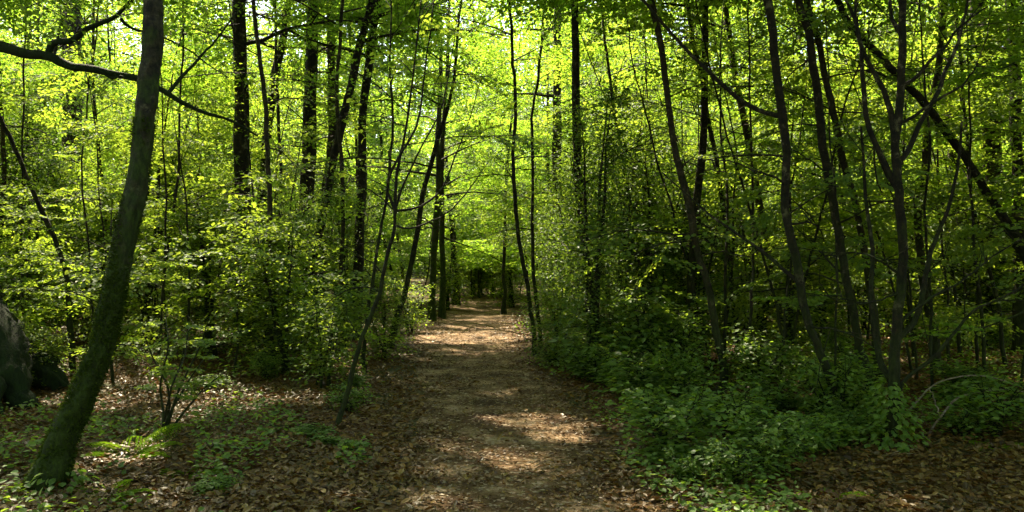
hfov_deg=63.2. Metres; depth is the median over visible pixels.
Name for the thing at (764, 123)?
slender pole
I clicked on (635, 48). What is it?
slender pole
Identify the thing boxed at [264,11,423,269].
slim tree
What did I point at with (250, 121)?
slim tree
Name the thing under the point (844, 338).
bramble clump
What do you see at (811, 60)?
clump tree
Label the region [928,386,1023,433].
dead branch
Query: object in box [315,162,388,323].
holly bush
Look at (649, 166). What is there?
holly bush
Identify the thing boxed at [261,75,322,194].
background tree
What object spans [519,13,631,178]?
background tree
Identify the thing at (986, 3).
slim tree
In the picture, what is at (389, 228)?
beech sapling
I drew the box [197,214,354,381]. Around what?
leafy shrub
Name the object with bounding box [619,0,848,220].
slim tree
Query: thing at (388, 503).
fallen twig
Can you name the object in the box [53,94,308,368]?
beech sapling
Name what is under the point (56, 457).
leaning tree
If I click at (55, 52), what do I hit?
slim tree
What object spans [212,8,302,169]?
background tree
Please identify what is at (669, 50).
background tree
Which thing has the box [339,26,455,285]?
slim tree
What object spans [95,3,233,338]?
slender pole
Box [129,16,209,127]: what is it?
background tree
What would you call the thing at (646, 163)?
beech sapling
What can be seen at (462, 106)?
background tree
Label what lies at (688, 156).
beech sapling
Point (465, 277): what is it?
leafy shrub
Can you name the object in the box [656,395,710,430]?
bramble clump
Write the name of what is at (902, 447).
ivy
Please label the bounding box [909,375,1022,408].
dead branch
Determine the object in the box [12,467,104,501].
ivy
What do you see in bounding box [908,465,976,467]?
fallen twig
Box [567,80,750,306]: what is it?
beech sapling
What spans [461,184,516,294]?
leafy shrub
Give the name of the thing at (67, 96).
slim tree
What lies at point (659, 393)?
bramble clump
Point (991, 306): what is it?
holly bush
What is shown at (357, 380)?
bramble clump
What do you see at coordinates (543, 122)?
slender pole
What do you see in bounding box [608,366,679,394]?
bramble clump
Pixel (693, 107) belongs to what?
slender pole
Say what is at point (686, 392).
bramble clump
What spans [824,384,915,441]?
ivy
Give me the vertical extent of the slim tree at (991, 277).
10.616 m
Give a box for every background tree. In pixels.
[0,0,128,212]
[1,0,117,153]
[2,10,27,30]
[4,1,88,165]
[8,11,91,158]
[12,0,124,173]
[29,0,140,179]
[39,7,120,177]
[52,0,147,201]
[88,52,140,199]
[109,37,170,171]
[121,24,202,121]
[126,0,299,286]
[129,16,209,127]
[191,17,297,222]
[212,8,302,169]
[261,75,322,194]
[263,86,318,218]
[273,33,343,188]
[289,55,419,239]
[317,6,435,208]
[341,77,429,243]
[378,75,429,273]
[383,83,459,273]
[383,86,452,248]
[388,126,444,275]
[392,62,476,238]
[411,12,500,198]
[413,4,535,240]
[417,21,509,217]
[448,38,544,273]
[501,90,552,258]
[506,33,564,268]
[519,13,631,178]
[520,84,567,262]
[525,3,666,153]
[538,18,614,186]
[541,11,619,120]
[551,13,659,160]
[567,17,677,165]
[587,14,671,126]
[588,1,697,201]
[592,0,793,162]
[612,2,755,150]
[682,2,822,199]
[697,1,795,143]
[718,0,888,196]
[734,13,795,268]
[781,0,870,149]
[815,0,898,112]
[820,0,967,151]
[916,0,1022,28]
[936,0,1023,222]
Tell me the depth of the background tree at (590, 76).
45.35 m
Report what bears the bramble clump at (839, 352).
on the ground at (564, 390)
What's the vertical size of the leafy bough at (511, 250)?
0.938 m
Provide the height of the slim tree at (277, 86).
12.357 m
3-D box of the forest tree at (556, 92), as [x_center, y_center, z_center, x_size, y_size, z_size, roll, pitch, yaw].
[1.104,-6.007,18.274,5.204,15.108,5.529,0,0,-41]
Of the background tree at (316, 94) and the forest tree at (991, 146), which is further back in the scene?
the background tree at (316, 94)
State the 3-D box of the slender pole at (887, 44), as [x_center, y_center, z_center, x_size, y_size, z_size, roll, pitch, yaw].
[6.688,-1.810,13.343,2.931,6.788,1.494,0,0,-14]
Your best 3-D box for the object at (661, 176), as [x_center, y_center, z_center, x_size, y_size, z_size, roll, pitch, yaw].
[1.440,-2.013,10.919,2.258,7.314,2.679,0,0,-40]
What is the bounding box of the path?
[402,286,660,511]
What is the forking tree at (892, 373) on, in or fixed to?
on the ground at (564, 390)
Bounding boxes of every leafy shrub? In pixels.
[16,322,60,381]
[28,330,72,384]
[48,185,160,338]
[57,140,212,343]
[135,177,273,360]
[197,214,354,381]
[275,278,384,387]
[347,270,423,360]
[381,278,439,331]
[412,239,477,309]
[413,210,495,296]
[447,199,500,295]
[457,194,501,294]
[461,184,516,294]
[468,197,531,297]
[481,225,537,307]
[515,273,600,364]
[729,205,849,363]
[831,157,926,332]
[933,202,1011,328]
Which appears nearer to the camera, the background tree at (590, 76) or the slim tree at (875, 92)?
the slim tree at (875, 92)
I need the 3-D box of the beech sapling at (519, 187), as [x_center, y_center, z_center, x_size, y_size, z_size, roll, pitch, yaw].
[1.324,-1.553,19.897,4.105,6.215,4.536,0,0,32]
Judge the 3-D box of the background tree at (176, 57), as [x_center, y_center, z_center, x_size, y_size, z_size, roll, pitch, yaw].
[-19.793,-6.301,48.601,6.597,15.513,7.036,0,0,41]
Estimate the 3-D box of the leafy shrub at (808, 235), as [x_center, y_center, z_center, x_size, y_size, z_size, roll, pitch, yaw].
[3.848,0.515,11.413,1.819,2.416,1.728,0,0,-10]
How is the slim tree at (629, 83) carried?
on the ground at (564, 390)
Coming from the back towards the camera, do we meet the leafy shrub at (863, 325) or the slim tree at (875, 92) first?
the slim tree at (875, 92)
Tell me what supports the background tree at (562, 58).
on the ground at (564, 390)
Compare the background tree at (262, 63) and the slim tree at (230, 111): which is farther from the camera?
the background tree at (262, 63)
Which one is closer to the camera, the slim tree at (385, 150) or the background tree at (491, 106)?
the slim tree at (385, 150)
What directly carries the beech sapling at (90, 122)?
on the ground at (564, 390)
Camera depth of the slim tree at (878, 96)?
20.00 m
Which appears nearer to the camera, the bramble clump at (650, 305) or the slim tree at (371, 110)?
the bramble clump at (650, 305)
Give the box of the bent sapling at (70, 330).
[0,0,108,372]
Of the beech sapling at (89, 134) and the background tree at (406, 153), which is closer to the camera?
the beech sapling at (89, 134)
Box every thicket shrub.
[0,70,71,308]
[0,234,75,343]
[3,215,85,322]
[34,153,162,338]
[134,170,204,300]
[160,175,233,311]
[293,149,387,312]
[340,174,407,301]
[364,251,404,291]
[382,190,422,283]
[414,224,448,280]
[519,208,567,300]
[669,179,780,330]
[769,115,866,335]
[828,225,885,311]
[897,206,1012,348]
[925,230,1011,329]
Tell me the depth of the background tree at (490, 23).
47.10 m
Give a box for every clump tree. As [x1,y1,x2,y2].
[559,0,905,419]
[562,0,995,377]
[735,0,939,403]
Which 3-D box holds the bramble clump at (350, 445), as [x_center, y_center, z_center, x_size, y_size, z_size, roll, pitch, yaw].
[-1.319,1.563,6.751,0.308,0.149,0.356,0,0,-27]
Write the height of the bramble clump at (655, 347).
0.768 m
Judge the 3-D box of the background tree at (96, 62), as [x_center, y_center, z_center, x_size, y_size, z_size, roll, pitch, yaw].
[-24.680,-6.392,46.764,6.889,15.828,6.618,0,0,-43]
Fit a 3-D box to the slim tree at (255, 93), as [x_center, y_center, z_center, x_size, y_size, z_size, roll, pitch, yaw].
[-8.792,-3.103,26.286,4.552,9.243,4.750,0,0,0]
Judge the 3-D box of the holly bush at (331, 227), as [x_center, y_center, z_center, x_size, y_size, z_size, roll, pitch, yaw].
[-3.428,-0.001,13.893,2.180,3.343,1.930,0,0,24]
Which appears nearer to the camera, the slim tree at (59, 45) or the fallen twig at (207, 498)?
the fallen twig at (207, 498)
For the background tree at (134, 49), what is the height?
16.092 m
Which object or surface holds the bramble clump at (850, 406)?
on the ground at (564, 390)
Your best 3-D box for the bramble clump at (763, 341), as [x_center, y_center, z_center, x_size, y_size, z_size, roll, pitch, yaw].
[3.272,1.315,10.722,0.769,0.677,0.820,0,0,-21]
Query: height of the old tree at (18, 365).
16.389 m
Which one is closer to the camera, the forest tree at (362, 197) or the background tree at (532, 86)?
the forest tree at (362, 197)
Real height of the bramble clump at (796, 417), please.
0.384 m
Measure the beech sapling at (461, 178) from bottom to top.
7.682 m
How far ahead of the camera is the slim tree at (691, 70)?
24.66 m
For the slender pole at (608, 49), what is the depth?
12.20 m
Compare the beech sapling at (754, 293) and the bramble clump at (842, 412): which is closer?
the bramble clump at (842, 412)
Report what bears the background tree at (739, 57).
on the ground at (564, 390)
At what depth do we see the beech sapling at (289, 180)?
25.78 m
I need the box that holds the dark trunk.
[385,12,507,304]
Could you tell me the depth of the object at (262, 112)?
14.50 m
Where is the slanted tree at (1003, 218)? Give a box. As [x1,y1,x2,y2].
[766,0,1023,265]
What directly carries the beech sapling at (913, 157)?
on the ground at (564, 390)
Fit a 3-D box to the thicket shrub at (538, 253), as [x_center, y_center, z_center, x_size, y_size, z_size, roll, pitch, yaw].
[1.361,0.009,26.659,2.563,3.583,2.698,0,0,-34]
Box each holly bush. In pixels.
[0,91,97,342]
[205,191,322,360]
[248,157,365,350]
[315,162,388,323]
[512,194,604,336]
[524,125,613,350]
[529,67,653,371]
[539,86,694,347]
[586,110,725,359]
[627,174,767,361]
[628,107,740,319]
[686,123,837,343]
[764,89,876,342]
[853,176,970,339]
[911,143,1023,350]
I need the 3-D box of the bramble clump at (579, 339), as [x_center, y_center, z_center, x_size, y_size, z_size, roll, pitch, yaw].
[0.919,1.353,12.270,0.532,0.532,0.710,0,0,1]
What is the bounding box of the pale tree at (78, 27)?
[2,0,192,318]
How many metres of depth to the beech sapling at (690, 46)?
10.69 m
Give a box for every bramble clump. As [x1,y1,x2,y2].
[182,370,238,389]
[183,471,244,497]
[248,349,288,381]
[285,422,342,439]
[309,433,345,445]
[323,377,379,413]
[335,438,363,451]
[336,370,371,388]
[524,338,564,365]
[548,298,729,376]
[550,338,625,382]
[553,338,582,370]
[567,331,654,375]
[568,331,586,347]
[569,359,628,382]
[571,338,657,389]
[584,345,697,400]
[585,362,730,392]
[604,330,705,367]
[605,381,737,464]
[607,277,707,352]
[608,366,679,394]
[613,385,673,419]
[621,308,713,376]
[630,437,747,465]
[643,339,723,400]
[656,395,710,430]
[661,445,711,488]
[665,390,717,408]
[672,371,782,438]
[675,385,716,404]
[681,426,788,492]
[707,322,804,395]
[716,403,817,481]
[718,387,773,422]
[724,432,802,471]
[739,370,809,415]
[742,334,792,376]
[751,402,833,438]
[761,413,830,462]
[765,412,855,454]
[767,414,859,443]
[771,392,803,412]
[775,344,843,388]
[782,343,877,424]
[786,394,822,415]
[788,334,887,381]
[789,357,900,419]
[795,359,854,384]
[800,393,867,413]
[806,319,853,361]
[808,396,895,443]
[813,419,869,450]
[818,408,855,426]
[902,395,1016,441]
[920,359,1022,405]
[923,380,991,406]
[937,367,1023,443]
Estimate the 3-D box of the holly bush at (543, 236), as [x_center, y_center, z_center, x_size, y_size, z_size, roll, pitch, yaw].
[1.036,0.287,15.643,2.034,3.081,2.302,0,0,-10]
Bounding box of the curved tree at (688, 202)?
[486,0,758,388]
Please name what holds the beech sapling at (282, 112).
on the ground at (564, 390)
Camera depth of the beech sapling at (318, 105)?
14.85 m
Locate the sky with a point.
(259, 11)
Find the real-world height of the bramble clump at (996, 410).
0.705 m
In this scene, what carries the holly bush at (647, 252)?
on the ground at (564, 390)
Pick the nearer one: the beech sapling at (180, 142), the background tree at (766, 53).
the beech sapling at (180, 142)
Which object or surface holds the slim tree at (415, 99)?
on the ground at (564, 390)
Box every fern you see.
[71,479,156,504]
[84,423,189,457]
[159,467,225,478]
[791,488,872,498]
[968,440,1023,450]
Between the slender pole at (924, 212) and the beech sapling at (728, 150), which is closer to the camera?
the slender pole at (924, 212)
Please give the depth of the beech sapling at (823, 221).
10.87 m
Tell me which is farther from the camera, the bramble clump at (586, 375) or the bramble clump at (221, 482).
the bramble clump at (586, 375)
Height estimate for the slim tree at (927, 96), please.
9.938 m
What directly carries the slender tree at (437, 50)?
on the ground at (564, 390)
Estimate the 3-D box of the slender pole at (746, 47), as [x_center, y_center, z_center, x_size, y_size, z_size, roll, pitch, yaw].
[3.939,-1.604,12.092,2.652,6.373,2.383,0,0,0]
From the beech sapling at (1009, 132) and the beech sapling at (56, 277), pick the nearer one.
the beech sapling at (1009, 132)
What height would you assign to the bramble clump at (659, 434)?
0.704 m
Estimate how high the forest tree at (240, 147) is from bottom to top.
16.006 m
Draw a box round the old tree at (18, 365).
[0,0,257,414]
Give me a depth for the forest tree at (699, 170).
11.55 m
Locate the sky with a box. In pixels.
[0,0,952,251]
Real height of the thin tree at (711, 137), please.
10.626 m
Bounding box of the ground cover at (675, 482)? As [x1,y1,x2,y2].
[0,301,1023,511]
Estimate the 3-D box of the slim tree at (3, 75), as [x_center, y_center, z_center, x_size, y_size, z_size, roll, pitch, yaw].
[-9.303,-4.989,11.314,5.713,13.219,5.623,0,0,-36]
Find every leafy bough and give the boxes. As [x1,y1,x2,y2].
[445,237,540,275]
[455,243,542,272]
[749,291,844,313]
[883,311,1023,344]
[934,43,1023,88]
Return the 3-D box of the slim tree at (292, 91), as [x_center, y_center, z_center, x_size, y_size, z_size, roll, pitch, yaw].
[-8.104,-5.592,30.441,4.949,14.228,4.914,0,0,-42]
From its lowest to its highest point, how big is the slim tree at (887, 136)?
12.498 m
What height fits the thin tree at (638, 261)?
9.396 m
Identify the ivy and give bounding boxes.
[7,297,76,375]
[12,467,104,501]
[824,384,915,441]
[852,380,930,452]
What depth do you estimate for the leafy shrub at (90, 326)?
15.27 m
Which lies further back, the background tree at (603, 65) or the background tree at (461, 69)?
the background tree at (461, 69)
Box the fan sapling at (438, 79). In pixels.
[235,0,554,425]
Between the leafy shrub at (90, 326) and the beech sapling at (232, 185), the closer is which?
the leafy shrub at (90, 326)
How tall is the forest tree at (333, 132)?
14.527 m
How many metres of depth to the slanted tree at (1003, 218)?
9.96 m
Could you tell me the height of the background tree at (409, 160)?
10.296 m
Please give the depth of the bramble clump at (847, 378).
7.41 m
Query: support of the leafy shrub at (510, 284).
on the ground at (564, 390)
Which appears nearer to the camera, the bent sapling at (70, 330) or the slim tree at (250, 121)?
the bent sapling at (70, 330)
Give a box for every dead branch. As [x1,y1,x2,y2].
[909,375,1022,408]
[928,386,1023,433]
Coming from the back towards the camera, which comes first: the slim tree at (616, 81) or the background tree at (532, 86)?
the background tree at (532, 86)
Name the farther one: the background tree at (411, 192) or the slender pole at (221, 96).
the background tree at (411, 192)
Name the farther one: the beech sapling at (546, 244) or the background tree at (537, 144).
the background tree at (537, 144)
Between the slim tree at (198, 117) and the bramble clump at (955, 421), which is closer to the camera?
the bramble clump at (955, 421)
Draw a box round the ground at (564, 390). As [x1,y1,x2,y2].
[0,264,1023,511]
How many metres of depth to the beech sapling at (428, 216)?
27.80 m
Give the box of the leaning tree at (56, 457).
[21,0,163,490]
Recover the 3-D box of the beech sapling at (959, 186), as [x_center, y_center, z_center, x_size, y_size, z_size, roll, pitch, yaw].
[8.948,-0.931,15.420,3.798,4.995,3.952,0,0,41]
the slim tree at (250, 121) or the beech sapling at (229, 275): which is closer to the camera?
the beech sapling at (229, 275)
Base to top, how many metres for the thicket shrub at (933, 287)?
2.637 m
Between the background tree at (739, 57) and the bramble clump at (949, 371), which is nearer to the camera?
the bramble clump at (949, 371)
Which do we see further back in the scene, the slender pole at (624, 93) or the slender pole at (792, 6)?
the slender pole at (624, 93)
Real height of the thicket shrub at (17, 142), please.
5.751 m
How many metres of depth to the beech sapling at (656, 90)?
13.93 m
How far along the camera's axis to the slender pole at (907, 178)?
16.78 m
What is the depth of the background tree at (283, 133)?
52.00 m
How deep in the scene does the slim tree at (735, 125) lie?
18.63 m
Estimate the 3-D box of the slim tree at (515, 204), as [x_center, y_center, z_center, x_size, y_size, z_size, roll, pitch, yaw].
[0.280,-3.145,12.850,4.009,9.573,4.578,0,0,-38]
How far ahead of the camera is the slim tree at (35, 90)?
17.07 m
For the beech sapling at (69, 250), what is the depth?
14.73 m
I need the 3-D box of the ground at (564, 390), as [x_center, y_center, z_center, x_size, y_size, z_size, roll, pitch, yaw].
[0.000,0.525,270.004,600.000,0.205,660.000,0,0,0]
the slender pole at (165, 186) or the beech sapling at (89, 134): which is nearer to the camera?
the slender pole at (165, 186)
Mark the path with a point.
(476, 306)
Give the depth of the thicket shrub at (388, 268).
30.04 m
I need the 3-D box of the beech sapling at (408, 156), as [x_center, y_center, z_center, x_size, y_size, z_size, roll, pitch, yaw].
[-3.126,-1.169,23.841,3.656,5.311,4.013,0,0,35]
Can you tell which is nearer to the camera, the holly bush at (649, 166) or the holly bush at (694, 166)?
the holly bush at (649, 166)
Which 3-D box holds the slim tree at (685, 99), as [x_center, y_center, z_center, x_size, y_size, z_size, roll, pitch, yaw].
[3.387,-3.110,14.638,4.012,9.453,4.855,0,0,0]
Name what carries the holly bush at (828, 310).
on the ground at (564, 390)
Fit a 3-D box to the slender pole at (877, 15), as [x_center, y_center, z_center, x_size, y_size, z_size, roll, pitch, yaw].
[5.954,-2.255,12.339,2.684,7.705,2.436,0,0,0]
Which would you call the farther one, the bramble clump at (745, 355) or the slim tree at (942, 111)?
the slim tree at (942, 111)
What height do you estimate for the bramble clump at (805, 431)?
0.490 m
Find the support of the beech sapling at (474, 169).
on the ground at (564, 390)
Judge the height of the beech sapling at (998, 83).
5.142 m
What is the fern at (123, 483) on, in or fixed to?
on the ground at (564, 390)
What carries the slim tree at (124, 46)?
on the ground at (564, 390)
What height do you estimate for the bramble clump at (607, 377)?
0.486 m
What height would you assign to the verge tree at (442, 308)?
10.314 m
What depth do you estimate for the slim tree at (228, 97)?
13.86 m
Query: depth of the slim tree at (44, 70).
13.81 m
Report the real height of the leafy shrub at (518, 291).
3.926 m
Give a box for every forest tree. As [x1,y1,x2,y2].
[95,0,409,244]
[162,0,422,341]
[175,0,484,326]
[189,0,433,331]
[189,0,543,339]
[448,0,683,321]
[477,0,678,315]
[559,0,743,361]
[794,0,1023,342]
[815,0,1023,343]
[817,0,1023,353]
[881,1,994,371]
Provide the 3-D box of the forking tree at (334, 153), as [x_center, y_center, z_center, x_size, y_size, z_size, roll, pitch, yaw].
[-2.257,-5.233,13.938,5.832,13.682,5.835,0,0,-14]
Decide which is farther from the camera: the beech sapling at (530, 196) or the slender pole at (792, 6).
the beech sapling at (530, 196)
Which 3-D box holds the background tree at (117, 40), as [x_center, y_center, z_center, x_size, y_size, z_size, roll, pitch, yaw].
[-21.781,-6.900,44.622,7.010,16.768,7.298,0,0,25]
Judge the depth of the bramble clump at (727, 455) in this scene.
5.63 m
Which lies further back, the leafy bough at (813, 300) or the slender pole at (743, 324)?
the slender pole at (743, 324)
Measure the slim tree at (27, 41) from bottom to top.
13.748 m
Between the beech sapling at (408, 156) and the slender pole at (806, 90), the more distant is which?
the beech sapling at (408, 156)
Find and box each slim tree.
[0,0,137,237]
[0,0,206,51]
[0,0,220,281]
[0,0,232,329]
[0,1,32,75]
[0,1,175,317]
[0,1,204,243]
[0,2,141,223]
[0,3,72,190]
[0,11,37,91]
[1,1,193,326]
[2,8,136,147]
[4,4,106,175]
[4,101,36,136]
[8,0,234,312]
[17,6,124,179]
[43,0,201,195]
[48,0,442,330]
[58,0,350,343]
[75,0,302,320]
[78,0,385,355]
[81,13,212,198]
[85,3,177,198]
[87,0,287,313]
[95,0,496,366]
[113,0,383,286]
[125,2,276,290]
[148,0,324,206]
[154,3,327,282]
[175,25,301,182]
[177,0,548,349]
[186,0,426,183]
[208,0,508,256]
[219,18,349,196]
[248,5,337,192]
[263,30,425,303]
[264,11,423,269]
[293,6,422,241]
[302,18,453,298]
[323,28,468,290]
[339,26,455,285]
[340,50,486,298]
[368,0,681,355]
[393,0,530,297]
[449,2,639,349]
[456,0,624,305]
[473,9,592,290]
[498,48,618,223]
[518,1,674,227]
[521,7,727,292]
[529,1,667,177]
[566,9,690,197]
[586,0,798,211]
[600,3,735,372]
[602,0,834,322]
[606,0,762,200]
[613,0,774,376]
[617,0,802,294]
[619,0,779,304]
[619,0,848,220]
[636,5,854,173]
[746,0,1023,339]
[753,0,979,316]
[768,0,910,289]
[771,0,899,280]
[797,0,1023,178]
[800,0,962,309]
[823,3,979,230]
[830,0,1023,289]
[831,7,936,295]
[832,22,1023,282]
[857,0,1023,366]
[858,2,1023,180]
[870,1,1023,271]
[885,0,1011,224]
[885,0,1023,386]
[885,3,1010,202]
[923,2,1023,269]
[939,130,1023,174]
[968,0,1022,113]
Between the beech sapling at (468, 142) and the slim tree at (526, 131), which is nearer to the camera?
the slim tree at (526, 131)
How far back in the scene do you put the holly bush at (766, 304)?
14.30 m
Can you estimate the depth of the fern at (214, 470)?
5.94 m
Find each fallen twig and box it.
[180,493,234,503]
[335,495,391,504]
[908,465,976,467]
[937,493,998,510]
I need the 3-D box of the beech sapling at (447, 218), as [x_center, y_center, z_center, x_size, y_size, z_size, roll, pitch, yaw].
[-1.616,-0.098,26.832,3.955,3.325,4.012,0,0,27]
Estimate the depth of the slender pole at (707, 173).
15.58 m
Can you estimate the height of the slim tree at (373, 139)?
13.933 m
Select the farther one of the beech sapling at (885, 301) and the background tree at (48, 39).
the background tree at (48, 39)
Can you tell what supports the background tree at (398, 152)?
on the ground at (564, 390)
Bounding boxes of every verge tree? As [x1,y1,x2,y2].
[316,0,547,320]
[342,0,567,318]
[444,1,588,313]
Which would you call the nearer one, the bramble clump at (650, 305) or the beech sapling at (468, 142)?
the bramble clump at (650, 305)
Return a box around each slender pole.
[0,0,95,316]
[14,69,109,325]
[24,0,261,372]
[49,6,189,259]
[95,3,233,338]
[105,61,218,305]
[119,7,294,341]
[137,0,270,347]
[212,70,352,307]
[486,9,662,278]
[519,25,655,297]
[553,48,675,272]
[561,37,679,149]
[563,19,721,353]
[573,0,857,375]
[580,10,675,292]
[595,19,762,333]
[610,31,734,318]
[613,25,741,283]
[615,7,744,335]
[623,2,743,333]
[657,0,938,393]
[669,4,729,335]
[674,7,858,276]
[691,3,888,299]
[696,0,881,363]
[708,0,907,371]
[709,12,843,330]
[719,0,1013,379]
[723,3,890,344]
[731,4,839,344]
[748,48,890,333]
[753,1,850,317]
[756,0,976,398]
[819,9,1017,361]
[834,2,993,356]
[842,77,956,328]
[850,2,1021,347]
[872,79,1008,309]
[876,2,945,359]
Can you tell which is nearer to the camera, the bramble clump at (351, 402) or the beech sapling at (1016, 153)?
the bramble clump at (351, 402)
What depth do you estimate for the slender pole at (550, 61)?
15.42 m
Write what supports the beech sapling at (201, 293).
on the ground at (564, 390)
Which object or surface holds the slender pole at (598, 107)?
on the ground at (564, 390)
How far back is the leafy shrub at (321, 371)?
9.79 m
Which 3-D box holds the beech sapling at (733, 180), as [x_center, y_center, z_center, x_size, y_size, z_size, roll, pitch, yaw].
[3.019,-0.833,11.832,3.769,4.956,3.922,0,0,-20]
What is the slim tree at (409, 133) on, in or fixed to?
on the ground at (564, 390)
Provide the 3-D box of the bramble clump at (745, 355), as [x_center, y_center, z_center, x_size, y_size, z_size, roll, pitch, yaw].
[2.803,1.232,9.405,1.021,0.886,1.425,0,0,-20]
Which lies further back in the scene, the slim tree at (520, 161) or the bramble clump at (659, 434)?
the slim tree at (520, 161)
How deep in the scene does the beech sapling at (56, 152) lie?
20.48 m
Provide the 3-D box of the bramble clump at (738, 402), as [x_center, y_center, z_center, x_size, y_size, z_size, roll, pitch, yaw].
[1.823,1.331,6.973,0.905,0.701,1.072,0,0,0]
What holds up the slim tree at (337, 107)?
on the ground at (564, 390)
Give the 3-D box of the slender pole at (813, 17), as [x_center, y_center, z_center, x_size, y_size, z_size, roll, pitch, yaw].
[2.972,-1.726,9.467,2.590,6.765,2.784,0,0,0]
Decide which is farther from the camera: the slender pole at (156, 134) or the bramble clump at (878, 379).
the slender pole at (156, 134)
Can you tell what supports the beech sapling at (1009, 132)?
on the ground at (564, 390)
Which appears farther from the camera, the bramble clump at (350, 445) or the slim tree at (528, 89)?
the slim tree at (528, 89)
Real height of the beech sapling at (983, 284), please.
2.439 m
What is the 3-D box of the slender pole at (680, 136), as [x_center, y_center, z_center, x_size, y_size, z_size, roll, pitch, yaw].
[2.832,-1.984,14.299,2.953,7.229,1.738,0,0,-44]
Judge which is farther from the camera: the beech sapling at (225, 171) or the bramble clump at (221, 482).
the beech sapling at (225, 171)
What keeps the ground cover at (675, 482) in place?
on the ground at (564, 390)
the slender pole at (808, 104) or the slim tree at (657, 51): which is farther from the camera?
the slim tree at (657, 51)
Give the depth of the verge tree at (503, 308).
21.64 m
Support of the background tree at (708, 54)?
on the ground at (564, 390)
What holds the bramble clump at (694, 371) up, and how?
on the ground at (564, 390)
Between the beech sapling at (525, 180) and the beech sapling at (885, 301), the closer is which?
the beech sapling at (885, 301)
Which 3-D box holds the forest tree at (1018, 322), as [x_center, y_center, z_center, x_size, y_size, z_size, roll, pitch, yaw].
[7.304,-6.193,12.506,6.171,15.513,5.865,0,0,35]
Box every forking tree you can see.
[270,0,561,341]
[797,0,1023,441]
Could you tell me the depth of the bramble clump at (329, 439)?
6.86 m
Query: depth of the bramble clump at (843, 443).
6.77 m
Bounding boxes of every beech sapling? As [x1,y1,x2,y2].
[0,0,242,319]
[0,179,225,392]
[0,190,172,328]
[0,205,83,346]
[0,229,84,330]
[2,29,128,250]
[2,217,86,333]
[5,136,96,212]
[6,217,85,324]
[10,109,191,325]
[11,166,191,321]
[41,56,283,335]
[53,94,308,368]
[56,98,156,266]
[60,189,183,321]
[74,90,234,260]
[79,206,181,304]
[83,64,311,300]
[100,202,223,298]
[122,35,371,315]
[124,57,404,276]
[127,244,229,314]
[139,220,349,376]
[140,91,315,309]
[151,158,335,327]
[171,54,396,275]
[180,122,405,375]
[190,86,344,259]
[195,141,276,256]
[212,224,299,320]
[226,154,349,261]
[262,109,412,297]
[333,179,427,263]
[340,181,429,302]
[345,130,464,301]
[348,101,516,312]
[387,202,519,266]
[392,131,547,287]
[394,87,545,268]
[394,87,552,287]
[400,102,552,295]
[404,193,530,299]
[421,112,569,266]
[421,202,546,300]
[444,92,569,278]
[465,107,586,294]
[472,44,644,277]
[487,93,680,298]
[509,153,604,267]
[513,160,663,276]
[513,236,552,287]
[521,149,617,252]
[533,176,614,296]
[545,108,695,264]
[552,0,937,356]
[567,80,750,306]
[578,17,869,341]
[580,2,869,331]
[613,148,754,313]
[616,108,761,290]
[654,119,832,275]
[655,133,743,282]
[661,204,826,345]
[668,125,816,214]
[675,0,1023,360]
[694,116,845,293]
[711,19,956,317]
[711,36,985,342]
[727,32,1008,371]
[763,2,1023,331]
[777,0,1023,357]
[812,123,942,288]
[815,8,1023,363]
[836,213,974,320]
[860,86,1023,277]
[862,146,1023,357]
[875,85,1023,308]
[876,0,1023,276]
[904,2,1023,385]
[951,210,1012,309]
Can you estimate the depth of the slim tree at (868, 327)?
14.18 m
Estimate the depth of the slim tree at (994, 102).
13.20 m
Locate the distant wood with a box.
[0,0,1022,272]
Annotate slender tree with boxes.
[277,0,483,372]
[326,0,556,348]
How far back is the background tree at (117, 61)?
35.25 m
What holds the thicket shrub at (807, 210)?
on the ground at (564, 390)
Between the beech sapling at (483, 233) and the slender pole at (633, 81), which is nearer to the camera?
the slender pole at (633, 81)
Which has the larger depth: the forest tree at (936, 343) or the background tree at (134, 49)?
the background tree at (134, 49)
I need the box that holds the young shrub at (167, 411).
[127,313,223,433]
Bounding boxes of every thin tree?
[479,0,684,316]
[547,0,782,328]
[675,0,795,356]
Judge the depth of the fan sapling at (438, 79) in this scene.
7.61 m
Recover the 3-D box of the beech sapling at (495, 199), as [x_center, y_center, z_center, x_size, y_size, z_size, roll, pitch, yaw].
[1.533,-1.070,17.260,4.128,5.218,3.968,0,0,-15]
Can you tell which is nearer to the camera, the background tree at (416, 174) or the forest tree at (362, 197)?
the forest tree at (362, 197)
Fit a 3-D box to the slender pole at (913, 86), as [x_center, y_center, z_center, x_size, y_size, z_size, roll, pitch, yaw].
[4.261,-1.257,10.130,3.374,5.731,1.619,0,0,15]
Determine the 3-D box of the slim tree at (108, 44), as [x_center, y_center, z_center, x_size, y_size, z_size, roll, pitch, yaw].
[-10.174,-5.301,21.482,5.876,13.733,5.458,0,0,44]
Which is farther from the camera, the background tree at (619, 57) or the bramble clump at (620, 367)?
the background tree at (619, 57)
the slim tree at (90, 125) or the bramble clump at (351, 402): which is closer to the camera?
the bramble clump at (351, 402)
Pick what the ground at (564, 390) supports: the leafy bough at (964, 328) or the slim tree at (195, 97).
the slim tree at (195, 97)
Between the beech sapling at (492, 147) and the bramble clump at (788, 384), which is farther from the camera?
the beech sapling at (492, 147)

